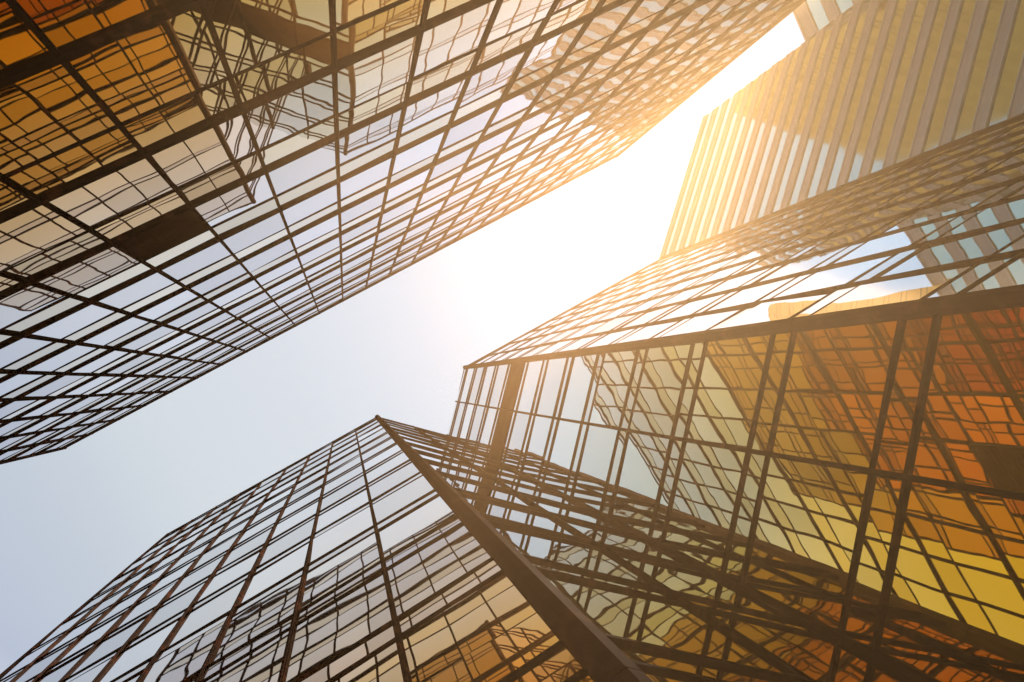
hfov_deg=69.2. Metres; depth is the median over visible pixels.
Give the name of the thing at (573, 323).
window
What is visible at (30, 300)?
window
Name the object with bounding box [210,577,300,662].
window
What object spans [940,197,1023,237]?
window
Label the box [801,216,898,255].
window
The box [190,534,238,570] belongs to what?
window
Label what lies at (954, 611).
window
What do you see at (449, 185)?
window
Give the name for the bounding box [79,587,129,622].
window
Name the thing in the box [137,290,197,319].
window
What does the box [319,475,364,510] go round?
window
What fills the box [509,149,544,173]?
window
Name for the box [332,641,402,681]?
window
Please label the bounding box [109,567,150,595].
window
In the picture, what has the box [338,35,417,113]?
window
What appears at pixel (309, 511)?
window
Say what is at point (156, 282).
window
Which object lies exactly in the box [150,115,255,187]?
window
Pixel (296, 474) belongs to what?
window
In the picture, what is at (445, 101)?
window
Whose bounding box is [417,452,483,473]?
window
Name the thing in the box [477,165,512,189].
window
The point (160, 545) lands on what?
window
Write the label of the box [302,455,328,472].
window
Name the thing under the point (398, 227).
window
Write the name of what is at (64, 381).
window
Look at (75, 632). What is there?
window
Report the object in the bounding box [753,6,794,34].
window
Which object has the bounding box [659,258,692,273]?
window
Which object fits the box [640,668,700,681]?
window
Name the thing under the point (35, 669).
window
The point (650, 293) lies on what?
window
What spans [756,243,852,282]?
window
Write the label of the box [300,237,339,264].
window
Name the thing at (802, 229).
window
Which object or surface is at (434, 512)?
window
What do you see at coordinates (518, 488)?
window
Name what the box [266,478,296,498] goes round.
window
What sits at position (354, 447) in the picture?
window
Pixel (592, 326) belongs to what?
window
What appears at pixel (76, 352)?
window
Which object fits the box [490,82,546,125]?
window
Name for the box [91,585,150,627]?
window
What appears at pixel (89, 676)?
window
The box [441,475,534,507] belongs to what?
window
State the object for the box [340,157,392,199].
window
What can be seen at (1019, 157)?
distant windows
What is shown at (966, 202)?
window
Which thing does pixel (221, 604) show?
window
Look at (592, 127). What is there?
window
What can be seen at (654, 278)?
window
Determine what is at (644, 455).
window
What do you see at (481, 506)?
window
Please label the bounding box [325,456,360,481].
window
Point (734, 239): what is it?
window
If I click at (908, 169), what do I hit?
window
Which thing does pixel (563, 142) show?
window
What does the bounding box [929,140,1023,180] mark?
window
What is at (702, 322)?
window
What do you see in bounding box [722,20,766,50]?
window
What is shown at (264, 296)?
window
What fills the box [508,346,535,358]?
window
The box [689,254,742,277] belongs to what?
window
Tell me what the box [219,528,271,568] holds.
window
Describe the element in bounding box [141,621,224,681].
window
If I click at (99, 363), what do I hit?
window
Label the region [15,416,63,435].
window
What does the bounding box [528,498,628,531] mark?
window
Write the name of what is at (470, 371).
window
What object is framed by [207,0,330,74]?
window
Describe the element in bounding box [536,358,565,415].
window
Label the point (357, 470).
window
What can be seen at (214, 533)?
window
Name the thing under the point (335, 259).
window
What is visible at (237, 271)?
window
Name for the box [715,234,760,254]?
window
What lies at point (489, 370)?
window
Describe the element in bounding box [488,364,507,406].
window
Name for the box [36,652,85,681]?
window
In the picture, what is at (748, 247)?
window
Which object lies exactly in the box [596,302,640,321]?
window
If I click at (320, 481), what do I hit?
window
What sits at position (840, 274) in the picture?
window
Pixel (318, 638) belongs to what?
window
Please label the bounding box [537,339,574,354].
window
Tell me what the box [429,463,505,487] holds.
window
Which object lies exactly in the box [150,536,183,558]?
window
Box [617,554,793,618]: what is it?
window
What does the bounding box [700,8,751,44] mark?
window
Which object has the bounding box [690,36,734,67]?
window
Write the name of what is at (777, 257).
window
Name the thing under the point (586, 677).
window
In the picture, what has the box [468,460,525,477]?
window
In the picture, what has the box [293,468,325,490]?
window
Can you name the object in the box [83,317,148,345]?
window
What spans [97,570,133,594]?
window
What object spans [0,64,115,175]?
window
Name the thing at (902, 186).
window
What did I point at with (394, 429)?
window
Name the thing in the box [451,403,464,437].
window
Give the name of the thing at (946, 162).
window
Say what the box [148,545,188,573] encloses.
window
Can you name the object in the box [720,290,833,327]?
window
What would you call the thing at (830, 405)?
window
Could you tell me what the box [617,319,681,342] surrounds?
window
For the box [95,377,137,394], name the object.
window
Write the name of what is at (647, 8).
window
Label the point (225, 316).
window
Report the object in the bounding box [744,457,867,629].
window
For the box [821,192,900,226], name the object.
window
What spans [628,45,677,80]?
window
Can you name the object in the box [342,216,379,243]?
window
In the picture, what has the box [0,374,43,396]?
window
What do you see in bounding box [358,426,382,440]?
window
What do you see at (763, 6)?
window
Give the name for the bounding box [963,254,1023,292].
window
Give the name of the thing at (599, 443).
window
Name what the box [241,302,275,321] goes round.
window
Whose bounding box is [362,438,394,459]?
window
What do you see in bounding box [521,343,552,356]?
window
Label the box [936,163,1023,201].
window
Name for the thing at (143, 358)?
window
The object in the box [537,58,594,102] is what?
window
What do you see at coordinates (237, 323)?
window
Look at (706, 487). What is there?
window
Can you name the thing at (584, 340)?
window
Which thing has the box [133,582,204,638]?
window
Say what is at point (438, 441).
window
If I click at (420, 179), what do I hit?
window
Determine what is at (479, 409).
window
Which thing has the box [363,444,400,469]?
window
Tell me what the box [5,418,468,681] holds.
distant windows
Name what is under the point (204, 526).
window
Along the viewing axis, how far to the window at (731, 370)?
18.52 m
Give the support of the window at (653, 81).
in the glass tower at (190, 190)
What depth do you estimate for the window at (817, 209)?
38.03 m
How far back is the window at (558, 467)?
30.24 m
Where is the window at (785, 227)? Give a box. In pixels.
[753,216,809,241]
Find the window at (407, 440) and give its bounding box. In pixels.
[403,438,452,453]
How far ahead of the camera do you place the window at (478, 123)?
28.55 m
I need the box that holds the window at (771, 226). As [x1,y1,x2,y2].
[744,216,792,238]
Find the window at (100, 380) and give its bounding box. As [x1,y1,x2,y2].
[64,377,113,395]
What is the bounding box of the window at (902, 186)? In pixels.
[854,170,938,206]
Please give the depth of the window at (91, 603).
37.29 m
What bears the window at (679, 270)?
in the glass tower at (812, 407)
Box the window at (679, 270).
[659,262,697,279]
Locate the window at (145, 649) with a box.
[97,619,178,681]
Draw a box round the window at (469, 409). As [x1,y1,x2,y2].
[459,404,473,442]
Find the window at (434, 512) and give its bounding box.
[378,495,455,557]
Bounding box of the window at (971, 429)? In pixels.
[910,306,1023,492]
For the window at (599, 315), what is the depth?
43.75 m
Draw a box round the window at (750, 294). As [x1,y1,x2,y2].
[707,275,797,310]
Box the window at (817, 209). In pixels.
[785,199,839,223]
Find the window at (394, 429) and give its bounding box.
[394,429,433,440]
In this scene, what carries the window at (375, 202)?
in the glass tower at (190, 190)
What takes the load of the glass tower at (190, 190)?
on the ground
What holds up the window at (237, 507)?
in the glass tower at (378, 549)
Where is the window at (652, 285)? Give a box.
[630,277,670,295]
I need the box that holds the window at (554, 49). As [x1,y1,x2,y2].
[516,21,587,79]
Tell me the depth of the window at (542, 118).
34.23 m
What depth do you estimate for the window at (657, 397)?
22.56 m
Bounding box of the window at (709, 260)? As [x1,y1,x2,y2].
[686,250,732,270]
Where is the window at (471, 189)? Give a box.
[445,182,479,206]
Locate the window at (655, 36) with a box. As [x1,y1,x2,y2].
[625,13,686,59]
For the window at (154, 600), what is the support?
in the glass tower at (378, 549)
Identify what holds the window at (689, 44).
in the glass tower at (190, 190)
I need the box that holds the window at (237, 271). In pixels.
[191,264,246,294]
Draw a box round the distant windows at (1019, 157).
[448,151,1023,434]
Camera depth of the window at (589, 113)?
39.81 m
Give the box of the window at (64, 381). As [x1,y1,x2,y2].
[23,376,84,397]
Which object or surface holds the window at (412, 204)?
in the glass tower at (190, 190)
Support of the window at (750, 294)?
in the glass tower at (812, 407)
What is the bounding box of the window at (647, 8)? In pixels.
[621,0,671,29]
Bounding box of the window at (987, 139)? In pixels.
[929,128,1010,163]
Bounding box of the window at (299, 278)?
[267,273,304,295]
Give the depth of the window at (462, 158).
33.24 m
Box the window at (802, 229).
[763,218,827,245]
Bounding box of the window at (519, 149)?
[492,138,533,167]
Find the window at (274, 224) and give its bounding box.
[223,213,285,253]
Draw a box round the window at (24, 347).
[0,338,53,368]
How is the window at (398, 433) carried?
in the glass tower at (378, 549)
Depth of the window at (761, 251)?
32.82 m
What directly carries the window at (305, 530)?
in the glass tower at (378, 549)
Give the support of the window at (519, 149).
in the glass tower at (190, 190)
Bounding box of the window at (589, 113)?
[563,103,603,131]
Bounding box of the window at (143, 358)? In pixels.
[107,355,154,374]
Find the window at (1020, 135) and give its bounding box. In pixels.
[973,131,1023,155]
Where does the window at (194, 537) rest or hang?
in the glass tower at (378, 549)
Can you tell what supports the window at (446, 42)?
in the glass tower at (190, 190)
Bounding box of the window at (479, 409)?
[467,406,483,446]
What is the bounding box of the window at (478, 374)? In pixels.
[468,367,483,403]
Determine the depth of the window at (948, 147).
34.85 m
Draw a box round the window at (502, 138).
[471,125,517,159]
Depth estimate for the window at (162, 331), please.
34.55 m
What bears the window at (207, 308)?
in the glass tower at (190, 190)
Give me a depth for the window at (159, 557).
41.78 m
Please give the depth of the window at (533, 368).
38.54 m
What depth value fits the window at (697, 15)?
31.04 m
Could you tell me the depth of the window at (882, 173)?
39.01 m
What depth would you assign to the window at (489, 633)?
9.48 m
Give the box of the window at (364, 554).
[299,533,379,608]
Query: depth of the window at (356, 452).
40.43 m
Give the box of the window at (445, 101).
[401,79,466,134]
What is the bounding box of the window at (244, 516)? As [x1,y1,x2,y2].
[222,506,258,531]
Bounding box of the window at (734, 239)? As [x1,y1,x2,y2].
[712,231,752,249]
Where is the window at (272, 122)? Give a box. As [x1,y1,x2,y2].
[247,74,333,149]
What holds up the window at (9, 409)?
in the glass tower at (190, 190)
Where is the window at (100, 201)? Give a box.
[48,159,172,227]
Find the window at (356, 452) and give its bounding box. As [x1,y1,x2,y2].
[327,449,358,471]
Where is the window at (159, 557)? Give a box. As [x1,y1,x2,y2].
[131,550,168,575]
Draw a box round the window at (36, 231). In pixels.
[0,206,85,271]
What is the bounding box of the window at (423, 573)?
[387,524,490,615]
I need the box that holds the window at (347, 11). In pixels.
[336,0,401,28]
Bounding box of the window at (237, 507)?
[212,503,242,523]
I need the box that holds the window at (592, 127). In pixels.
[571,117,606,141]
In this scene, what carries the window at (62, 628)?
in the glass tower at (378, 549)
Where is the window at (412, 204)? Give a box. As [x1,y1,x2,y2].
[381,196,419,224]
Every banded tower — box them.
[659,0,1023,258]
[793,0,859,40]
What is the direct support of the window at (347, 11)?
in the glass tower at (190, 190)
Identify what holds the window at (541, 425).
in the glass tower at (812, 407)
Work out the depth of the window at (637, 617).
9.90 m
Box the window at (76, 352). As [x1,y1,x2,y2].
[25,345,96,372]
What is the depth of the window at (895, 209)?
24.80 m
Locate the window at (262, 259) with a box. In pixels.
[243,239,293,272]
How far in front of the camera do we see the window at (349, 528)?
20.81 m
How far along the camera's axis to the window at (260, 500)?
43.01 m
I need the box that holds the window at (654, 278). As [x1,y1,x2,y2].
[634,272,667,287]
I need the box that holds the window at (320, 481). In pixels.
[287,477,323,503]
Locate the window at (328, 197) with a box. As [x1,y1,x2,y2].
[283,185,337,225]
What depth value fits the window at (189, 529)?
49.47 m
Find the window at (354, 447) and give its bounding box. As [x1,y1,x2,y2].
[329,444,357,463]
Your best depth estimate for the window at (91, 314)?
25.19 m
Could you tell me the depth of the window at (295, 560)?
20.32 m
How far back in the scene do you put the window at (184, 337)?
39.19 m
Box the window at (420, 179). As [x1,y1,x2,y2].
[386,169,430,202]
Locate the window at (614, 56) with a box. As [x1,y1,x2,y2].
[582,35,641,80]
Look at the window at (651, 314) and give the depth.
31.30 m
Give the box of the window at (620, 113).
[599,102,635,127]
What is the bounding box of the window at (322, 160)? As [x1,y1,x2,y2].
[269,142,335,195]
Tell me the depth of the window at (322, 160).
22.42 m
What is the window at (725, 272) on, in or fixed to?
in the glass tower at (812, 407)
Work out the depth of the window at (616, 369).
26.57 m
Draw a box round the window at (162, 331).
[120,327,174,350]
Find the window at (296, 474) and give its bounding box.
[273,471,300,488]
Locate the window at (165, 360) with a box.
[133,358,173,375]
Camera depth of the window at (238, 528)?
35.17 m
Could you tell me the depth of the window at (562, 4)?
20.76 m
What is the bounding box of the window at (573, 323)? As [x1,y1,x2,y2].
[555,316,589,331]
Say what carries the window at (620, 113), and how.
in the glass tower at (190, 190)
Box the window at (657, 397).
[629,344,689,434]
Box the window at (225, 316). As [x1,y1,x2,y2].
[189,313,231,334]
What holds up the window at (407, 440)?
in the glass tower at (378, 549)
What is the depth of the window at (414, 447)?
33.86 m
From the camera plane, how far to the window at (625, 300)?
44.32 m
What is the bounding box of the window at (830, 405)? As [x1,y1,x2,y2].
[770,320,896,467]
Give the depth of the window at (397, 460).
29.07 m
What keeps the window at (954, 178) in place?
in the glass tower at (812, 407)
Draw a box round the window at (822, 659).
[705,610,914,681]
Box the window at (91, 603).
[69,588,113,618]
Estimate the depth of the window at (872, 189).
34.02 m
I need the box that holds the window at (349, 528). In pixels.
[309,506,372,562]
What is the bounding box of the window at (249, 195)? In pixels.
[195,175,272,226]
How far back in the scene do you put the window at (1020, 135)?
26.88 m
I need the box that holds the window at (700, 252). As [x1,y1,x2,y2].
[683,245,715,260]
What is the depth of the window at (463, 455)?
38.36 m
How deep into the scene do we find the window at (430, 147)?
28.10 m
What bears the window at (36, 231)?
in the glass tower at (190, 190)
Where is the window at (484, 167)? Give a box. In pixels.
[456,157,496,185]
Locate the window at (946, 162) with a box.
[893,149,974,184]
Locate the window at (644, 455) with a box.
[610,432,668,534]
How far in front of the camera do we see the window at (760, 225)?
46.47 m
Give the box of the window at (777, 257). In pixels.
[743,239,819,271]
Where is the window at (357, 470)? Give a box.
[323,465,362,493]
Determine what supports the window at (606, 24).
in the glass tower at (190, 190)
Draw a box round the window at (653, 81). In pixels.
[628,68,671,98]
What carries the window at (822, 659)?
in the glass tower at (378, 549)
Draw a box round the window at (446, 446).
[446,446,491,459]
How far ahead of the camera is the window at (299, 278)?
40.65 m
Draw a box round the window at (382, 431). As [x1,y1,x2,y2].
[359,429,385,445]
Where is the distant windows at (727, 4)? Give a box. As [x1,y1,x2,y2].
[0,0,787,460]
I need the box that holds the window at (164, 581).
[141,560,194,598]
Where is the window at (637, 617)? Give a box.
[542,573,794,675]
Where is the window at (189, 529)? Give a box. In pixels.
[167,526,193,543]
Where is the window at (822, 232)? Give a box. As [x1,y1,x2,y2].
[780,217,857,249]
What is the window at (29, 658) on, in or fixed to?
in the glass tower at (378, 549)
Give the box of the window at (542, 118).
[512,104,559,138]
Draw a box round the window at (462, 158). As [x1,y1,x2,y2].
[429,146,475,180]
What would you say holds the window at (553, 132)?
in the glass tower at (190, 190)
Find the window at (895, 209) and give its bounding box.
[845,189,944,229]
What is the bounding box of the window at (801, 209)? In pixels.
[770,202,817,223]
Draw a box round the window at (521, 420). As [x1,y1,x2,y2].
[504,413,528,467]
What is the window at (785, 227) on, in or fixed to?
in the glass tower at (812, 407)
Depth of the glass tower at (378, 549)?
14.99 m
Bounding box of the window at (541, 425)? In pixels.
[522,416,551,478]
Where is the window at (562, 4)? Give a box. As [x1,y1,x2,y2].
[554,0,579,12]
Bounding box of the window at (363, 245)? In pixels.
[342,236,375,259]
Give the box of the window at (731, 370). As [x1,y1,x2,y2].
[686,335,769,447]
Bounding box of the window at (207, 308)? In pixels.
[166,303,216,327]
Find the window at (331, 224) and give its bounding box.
[293,215,338,247]
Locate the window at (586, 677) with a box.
[574,672,595,681]
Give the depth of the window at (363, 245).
41.60 m
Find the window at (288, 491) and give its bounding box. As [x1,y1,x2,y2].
[257,487,292,511]
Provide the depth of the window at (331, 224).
31.82 m
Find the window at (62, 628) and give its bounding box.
[35,610,88,647]
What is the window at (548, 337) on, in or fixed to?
in the glass tower at (812, 407)
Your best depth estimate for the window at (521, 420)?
38.24 m
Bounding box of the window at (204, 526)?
[182,520,212,540]
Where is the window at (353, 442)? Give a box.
[330,439,356,456]
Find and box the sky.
[0,12,804,673]
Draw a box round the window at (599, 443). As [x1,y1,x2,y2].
[572,425,617,509]
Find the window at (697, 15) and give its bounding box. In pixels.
[668,0,721,37]
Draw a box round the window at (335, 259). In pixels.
[305,254,339,276]
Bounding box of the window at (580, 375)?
[559,354,596,420]
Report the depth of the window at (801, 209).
42.54 m
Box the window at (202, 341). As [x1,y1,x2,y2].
[170,339,208,356]
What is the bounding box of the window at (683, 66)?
[661,52,703,81]
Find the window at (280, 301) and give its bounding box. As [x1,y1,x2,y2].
[275,284,308,304]
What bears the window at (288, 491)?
in the glass tower at (378, 549)
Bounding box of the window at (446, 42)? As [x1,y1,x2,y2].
[414,0,497,77]
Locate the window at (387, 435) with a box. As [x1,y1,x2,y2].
[360,433,389,452]
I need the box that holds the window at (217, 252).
[162,242,230,280]
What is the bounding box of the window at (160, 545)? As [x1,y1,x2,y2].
[138,540,167,559]
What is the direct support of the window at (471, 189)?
in the glass tower at (190, 190)
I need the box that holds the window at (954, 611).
[877,481,1023,681]
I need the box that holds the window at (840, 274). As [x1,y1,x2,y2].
[773,251,898,297]
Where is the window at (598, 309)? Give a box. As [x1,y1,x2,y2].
[582,301,615,316]
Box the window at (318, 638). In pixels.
[284,573,390,681]
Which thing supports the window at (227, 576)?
in the glass tower at (378, 549)
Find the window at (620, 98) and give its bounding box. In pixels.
[596,85,638,114]
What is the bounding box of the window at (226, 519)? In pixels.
[200,513,234,536]
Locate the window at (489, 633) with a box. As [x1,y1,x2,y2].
[401,572,559,681]
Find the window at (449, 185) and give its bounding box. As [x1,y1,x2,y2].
[419,176,458,204]
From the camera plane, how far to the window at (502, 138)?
33.69 m
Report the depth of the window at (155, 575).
34.33 m
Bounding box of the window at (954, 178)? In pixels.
[888,162,989,204]
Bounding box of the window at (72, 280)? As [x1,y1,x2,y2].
[38,247,138,294]
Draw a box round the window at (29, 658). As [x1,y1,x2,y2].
[0,637,58,679]
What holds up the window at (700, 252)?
in the glass tower at (812, 407)
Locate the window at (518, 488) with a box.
[503,482,582,507]
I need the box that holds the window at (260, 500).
[233,496,265,517]
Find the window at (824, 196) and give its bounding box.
[799,187,843,207]
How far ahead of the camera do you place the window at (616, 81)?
35.19 m
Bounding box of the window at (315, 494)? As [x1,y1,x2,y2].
[279,487,321,519]
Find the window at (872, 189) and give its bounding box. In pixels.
[834,176,900,205]
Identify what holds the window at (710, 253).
in the glass tower at (812, 407)
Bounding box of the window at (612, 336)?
[585,327,636,347]
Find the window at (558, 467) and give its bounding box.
[544,420,579,492]
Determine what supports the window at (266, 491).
in the glass tower at (378, 549)
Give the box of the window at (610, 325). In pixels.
[588,313,638,334]
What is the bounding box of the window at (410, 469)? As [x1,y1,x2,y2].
[369,462,419,499]
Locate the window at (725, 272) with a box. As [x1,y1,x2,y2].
[693,259,755,285]
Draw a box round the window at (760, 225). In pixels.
[737,217,777,235]
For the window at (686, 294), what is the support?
in the glass tower at (812, 407)
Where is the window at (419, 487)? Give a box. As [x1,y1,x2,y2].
[372,475,433,522]
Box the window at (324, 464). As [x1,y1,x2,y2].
[298,461,327,480]
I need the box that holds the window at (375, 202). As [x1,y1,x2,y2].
[341,191,385,224]
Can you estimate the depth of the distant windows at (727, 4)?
51.32 m
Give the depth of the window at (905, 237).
19.81 m
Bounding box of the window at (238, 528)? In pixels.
[208,519,248,548]
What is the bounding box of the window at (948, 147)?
[900,140,963,168]
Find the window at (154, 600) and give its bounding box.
[112,583,174,630]
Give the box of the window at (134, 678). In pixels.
[126,672,141,681]
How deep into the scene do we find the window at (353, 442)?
48.23 m
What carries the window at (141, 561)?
in the glass tower at (378, 549)
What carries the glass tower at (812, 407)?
on the ground
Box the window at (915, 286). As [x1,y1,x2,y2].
[812,262,976,314]
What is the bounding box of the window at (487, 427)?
[478,408,496,452]
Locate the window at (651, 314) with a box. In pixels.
[621,303,678,327]
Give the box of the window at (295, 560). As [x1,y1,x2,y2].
[238,543,308,604]
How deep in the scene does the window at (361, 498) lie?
24.69 m
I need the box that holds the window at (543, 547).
[492,524,656,585]
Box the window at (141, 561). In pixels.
[121,552,154,574]
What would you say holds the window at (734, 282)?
in the glass tower at (812, 407)
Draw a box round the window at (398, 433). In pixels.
[398,433,441,446]
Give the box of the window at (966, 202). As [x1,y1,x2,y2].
[883,181,1014,232]
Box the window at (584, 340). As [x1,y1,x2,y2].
[558,334,601,351]
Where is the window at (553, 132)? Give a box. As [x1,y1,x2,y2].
[528,120,569,149]
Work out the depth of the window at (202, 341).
43.84 m
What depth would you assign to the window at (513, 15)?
19.75 m
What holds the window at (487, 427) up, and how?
in the glass tower at (812, 407)
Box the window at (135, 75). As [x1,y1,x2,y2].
[68,7,226,122]
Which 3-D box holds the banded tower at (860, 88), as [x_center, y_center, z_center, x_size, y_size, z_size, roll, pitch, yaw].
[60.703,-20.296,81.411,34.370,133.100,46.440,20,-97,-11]
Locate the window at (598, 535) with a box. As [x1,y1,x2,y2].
[563,520,690,564]
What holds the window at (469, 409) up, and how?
in the glass tower at (812, 407)
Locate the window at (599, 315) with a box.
[575,309,613,326]
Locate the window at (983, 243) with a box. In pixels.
[876,221,1023,277]
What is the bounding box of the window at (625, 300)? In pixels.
[601,294,640,311]
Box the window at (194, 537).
[166,532,201,555]
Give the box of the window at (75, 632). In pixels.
[42,612,103,655]
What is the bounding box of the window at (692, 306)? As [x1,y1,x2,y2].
[657,291,729,320]
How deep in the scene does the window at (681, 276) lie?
40.71 m
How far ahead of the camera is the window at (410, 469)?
25.13 m
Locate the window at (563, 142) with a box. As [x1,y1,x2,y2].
[540,133,575,157]
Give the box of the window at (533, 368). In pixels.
[517,360,542,412]
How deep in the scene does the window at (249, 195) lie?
21.94 m
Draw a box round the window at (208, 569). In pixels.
[165,555,223,599]
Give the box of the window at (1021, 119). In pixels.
[964,117,1023,143]
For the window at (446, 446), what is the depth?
42.36 m
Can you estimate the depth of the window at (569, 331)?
43.41 m
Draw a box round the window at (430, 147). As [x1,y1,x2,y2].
[392,131,445,174]
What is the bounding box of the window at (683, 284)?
[657,274,707,295]
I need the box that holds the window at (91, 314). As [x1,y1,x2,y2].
[31,305,114,339]
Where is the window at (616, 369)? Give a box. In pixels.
[589,350,635,426]
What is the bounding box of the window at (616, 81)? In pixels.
[589,64,639,100]
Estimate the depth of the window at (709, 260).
41.24 m
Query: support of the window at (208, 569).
in the glass tower at (378, 549)
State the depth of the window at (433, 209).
42.59 m
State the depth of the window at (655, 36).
30.53 m
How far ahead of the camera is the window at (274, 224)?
26.66 m
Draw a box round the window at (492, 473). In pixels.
[484,470,550,490]
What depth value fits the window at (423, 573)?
13.24 m
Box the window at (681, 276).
[656,267,702,287]
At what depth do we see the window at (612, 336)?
30.97 m
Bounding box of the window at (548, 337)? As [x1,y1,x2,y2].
[530,331,562,345]
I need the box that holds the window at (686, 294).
[656,281,717,306]
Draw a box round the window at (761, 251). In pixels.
[728,238,792,265]
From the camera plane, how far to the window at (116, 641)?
22.90 m
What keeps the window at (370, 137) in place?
in the glass tower at (190, 190)
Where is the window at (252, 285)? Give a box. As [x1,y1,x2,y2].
[212,280,259,306]
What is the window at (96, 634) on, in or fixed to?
in the glass tower at (378, 549)
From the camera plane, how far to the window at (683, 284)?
36.31 m
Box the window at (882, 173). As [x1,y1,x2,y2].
[843,166,897,190]
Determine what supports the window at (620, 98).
in the glass tower at (190, 190)
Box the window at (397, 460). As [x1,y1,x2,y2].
[366,452,408,482]
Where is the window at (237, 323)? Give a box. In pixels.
[205,320,241,338]
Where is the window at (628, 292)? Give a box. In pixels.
[609,287,640,301]
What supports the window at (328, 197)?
in the glass tower at (190, 190)
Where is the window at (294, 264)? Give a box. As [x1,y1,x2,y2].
[256,259,299,284]
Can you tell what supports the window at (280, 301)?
in the glass tower at (190, 190)
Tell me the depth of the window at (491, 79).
23.90 m
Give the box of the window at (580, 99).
[551,84,599,119]
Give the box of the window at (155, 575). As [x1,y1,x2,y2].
[124,563,171,596]
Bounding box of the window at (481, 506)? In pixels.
[462,495,581,537]
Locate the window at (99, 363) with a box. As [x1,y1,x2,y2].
[72,351,127,373]
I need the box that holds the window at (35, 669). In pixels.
[13,644,69,681]
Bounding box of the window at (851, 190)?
[815,182,868,206]
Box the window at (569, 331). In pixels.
[546,326,583,342]
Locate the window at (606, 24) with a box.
[570,0,639,53]
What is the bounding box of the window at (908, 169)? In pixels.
[863,159,930,188]
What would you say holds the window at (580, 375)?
in the glass tower at (812, 407)
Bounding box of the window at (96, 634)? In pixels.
[52,613,123,665]
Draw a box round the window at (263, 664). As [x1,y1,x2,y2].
[204,630,288,681]
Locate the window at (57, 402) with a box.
[19,398,72,418]
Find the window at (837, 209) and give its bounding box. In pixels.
[798,198,861,225]
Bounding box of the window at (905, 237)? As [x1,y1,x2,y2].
[830,214,959,264]
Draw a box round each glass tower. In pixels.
[0,0,805,464]
[0,415,938,681]
[448,113,1023,681]
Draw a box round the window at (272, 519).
[235,512,279,544]
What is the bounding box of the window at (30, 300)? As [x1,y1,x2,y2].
[0,286,65,329]
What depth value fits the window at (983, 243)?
15.37 m
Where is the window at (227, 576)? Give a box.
[195,550,260,602]
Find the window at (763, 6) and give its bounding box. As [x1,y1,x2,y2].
[734,0,775,27]
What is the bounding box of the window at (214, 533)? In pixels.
[185,526,223,552]
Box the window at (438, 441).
[438,441,477,452]
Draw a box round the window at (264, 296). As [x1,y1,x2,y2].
[228,293,268,315]
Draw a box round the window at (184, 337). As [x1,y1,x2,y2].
[148,333,193,354]
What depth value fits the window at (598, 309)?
48.35 m
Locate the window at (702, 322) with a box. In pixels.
[661,307,743,336]
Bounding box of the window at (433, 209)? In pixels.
[411,200,445,223]
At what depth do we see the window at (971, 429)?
11.24 m
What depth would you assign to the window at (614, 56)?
30.02 m
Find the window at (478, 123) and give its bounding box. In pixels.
[442,106,497,149]
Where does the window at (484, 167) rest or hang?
in the glass tower at (190, 190)
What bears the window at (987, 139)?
in the glass tower at (812, 407)
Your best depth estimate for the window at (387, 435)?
40.81 m
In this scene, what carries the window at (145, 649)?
in the glass tower at (378, 549)
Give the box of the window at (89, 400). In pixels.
[56,396,102,414]
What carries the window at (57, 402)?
in the glass tower at (190, 190)
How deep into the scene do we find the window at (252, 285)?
35.51 m
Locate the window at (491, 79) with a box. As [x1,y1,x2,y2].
[459,50,527,107]
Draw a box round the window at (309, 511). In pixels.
[270,501,317,538]
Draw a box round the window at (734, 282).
[699,265,774,296]
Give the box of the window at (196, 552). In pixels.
[166,541,210,572]
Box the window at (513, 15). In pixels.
[485,0,555,44]
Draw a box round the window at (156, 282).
[98,273,173,309]
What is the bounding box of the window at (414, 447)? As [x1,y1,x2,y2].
[410,445,464,461]
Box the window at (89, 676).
[71,658,110,681]
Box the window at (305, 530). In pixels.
[257,518,314,565]
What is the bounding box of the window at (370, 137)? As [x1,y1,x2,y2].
[339,109,402,164]
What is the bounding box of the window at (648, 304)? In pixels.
[624,293,673,314]
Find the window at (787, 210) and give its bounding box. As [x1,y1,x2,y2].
[762,203,802,221]
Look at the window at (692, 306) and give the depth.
27.38 m
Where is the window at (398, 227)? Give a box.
[377,217,411,241]
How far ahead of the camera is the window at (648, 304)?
35.80 m
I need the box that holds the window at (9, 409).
[0,400,36,418]
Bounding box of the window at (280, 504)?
[247,498,286,526]
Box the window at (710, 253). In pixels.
[686,247,723,264]
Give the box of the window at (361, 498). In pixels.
[315,489,367,531]
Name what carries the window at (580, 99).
in the glass tower at (190, 190)
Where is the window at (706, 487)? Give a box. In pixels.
[663,442,744,570]
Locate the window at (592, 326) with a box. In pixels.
[566,320,608,338]
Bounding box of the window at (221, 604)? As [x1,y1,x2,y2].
[163,580,244,649]
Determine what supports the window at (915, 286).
in the glass tower at (812, 407)
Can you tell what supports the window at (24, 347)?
in the glass tower at (190, 190)
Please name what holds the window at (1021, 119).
in the glass tower at (812, 407)
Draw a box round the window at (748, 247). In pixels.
[723,235,775,258]
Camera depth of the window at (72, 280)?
20.98 m
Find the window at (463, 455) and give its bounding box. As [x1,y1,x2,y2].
[457,453,506,467]
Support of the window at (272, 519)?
in the glass tower at (378, 549)
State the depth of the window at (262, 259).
31.34 m
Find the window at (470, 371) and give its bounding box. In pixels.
[460,368,473,401]
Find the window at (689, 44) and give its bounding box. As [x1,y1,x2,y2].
[664,26,715,62]
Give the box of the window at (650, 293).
[626,285,670,304]
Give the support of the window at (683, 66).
in the glass tower at (190, 190)
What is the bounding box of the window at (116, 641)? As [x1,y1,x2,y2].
[65,617,145,678]
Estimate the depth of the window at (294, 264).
35.97 m
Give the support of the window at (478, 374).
in the glass tower at (812, 407)
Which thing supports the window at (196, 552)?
in the glass tower at (378, 549)
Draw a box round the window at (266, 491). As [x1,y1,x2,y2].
[243,486,272,505]
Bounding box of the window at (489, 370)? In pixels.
[478,366,494,404]
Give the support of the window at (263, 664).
in the glass tower at (378, 549)
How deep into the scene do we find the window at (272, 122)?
17.73 m

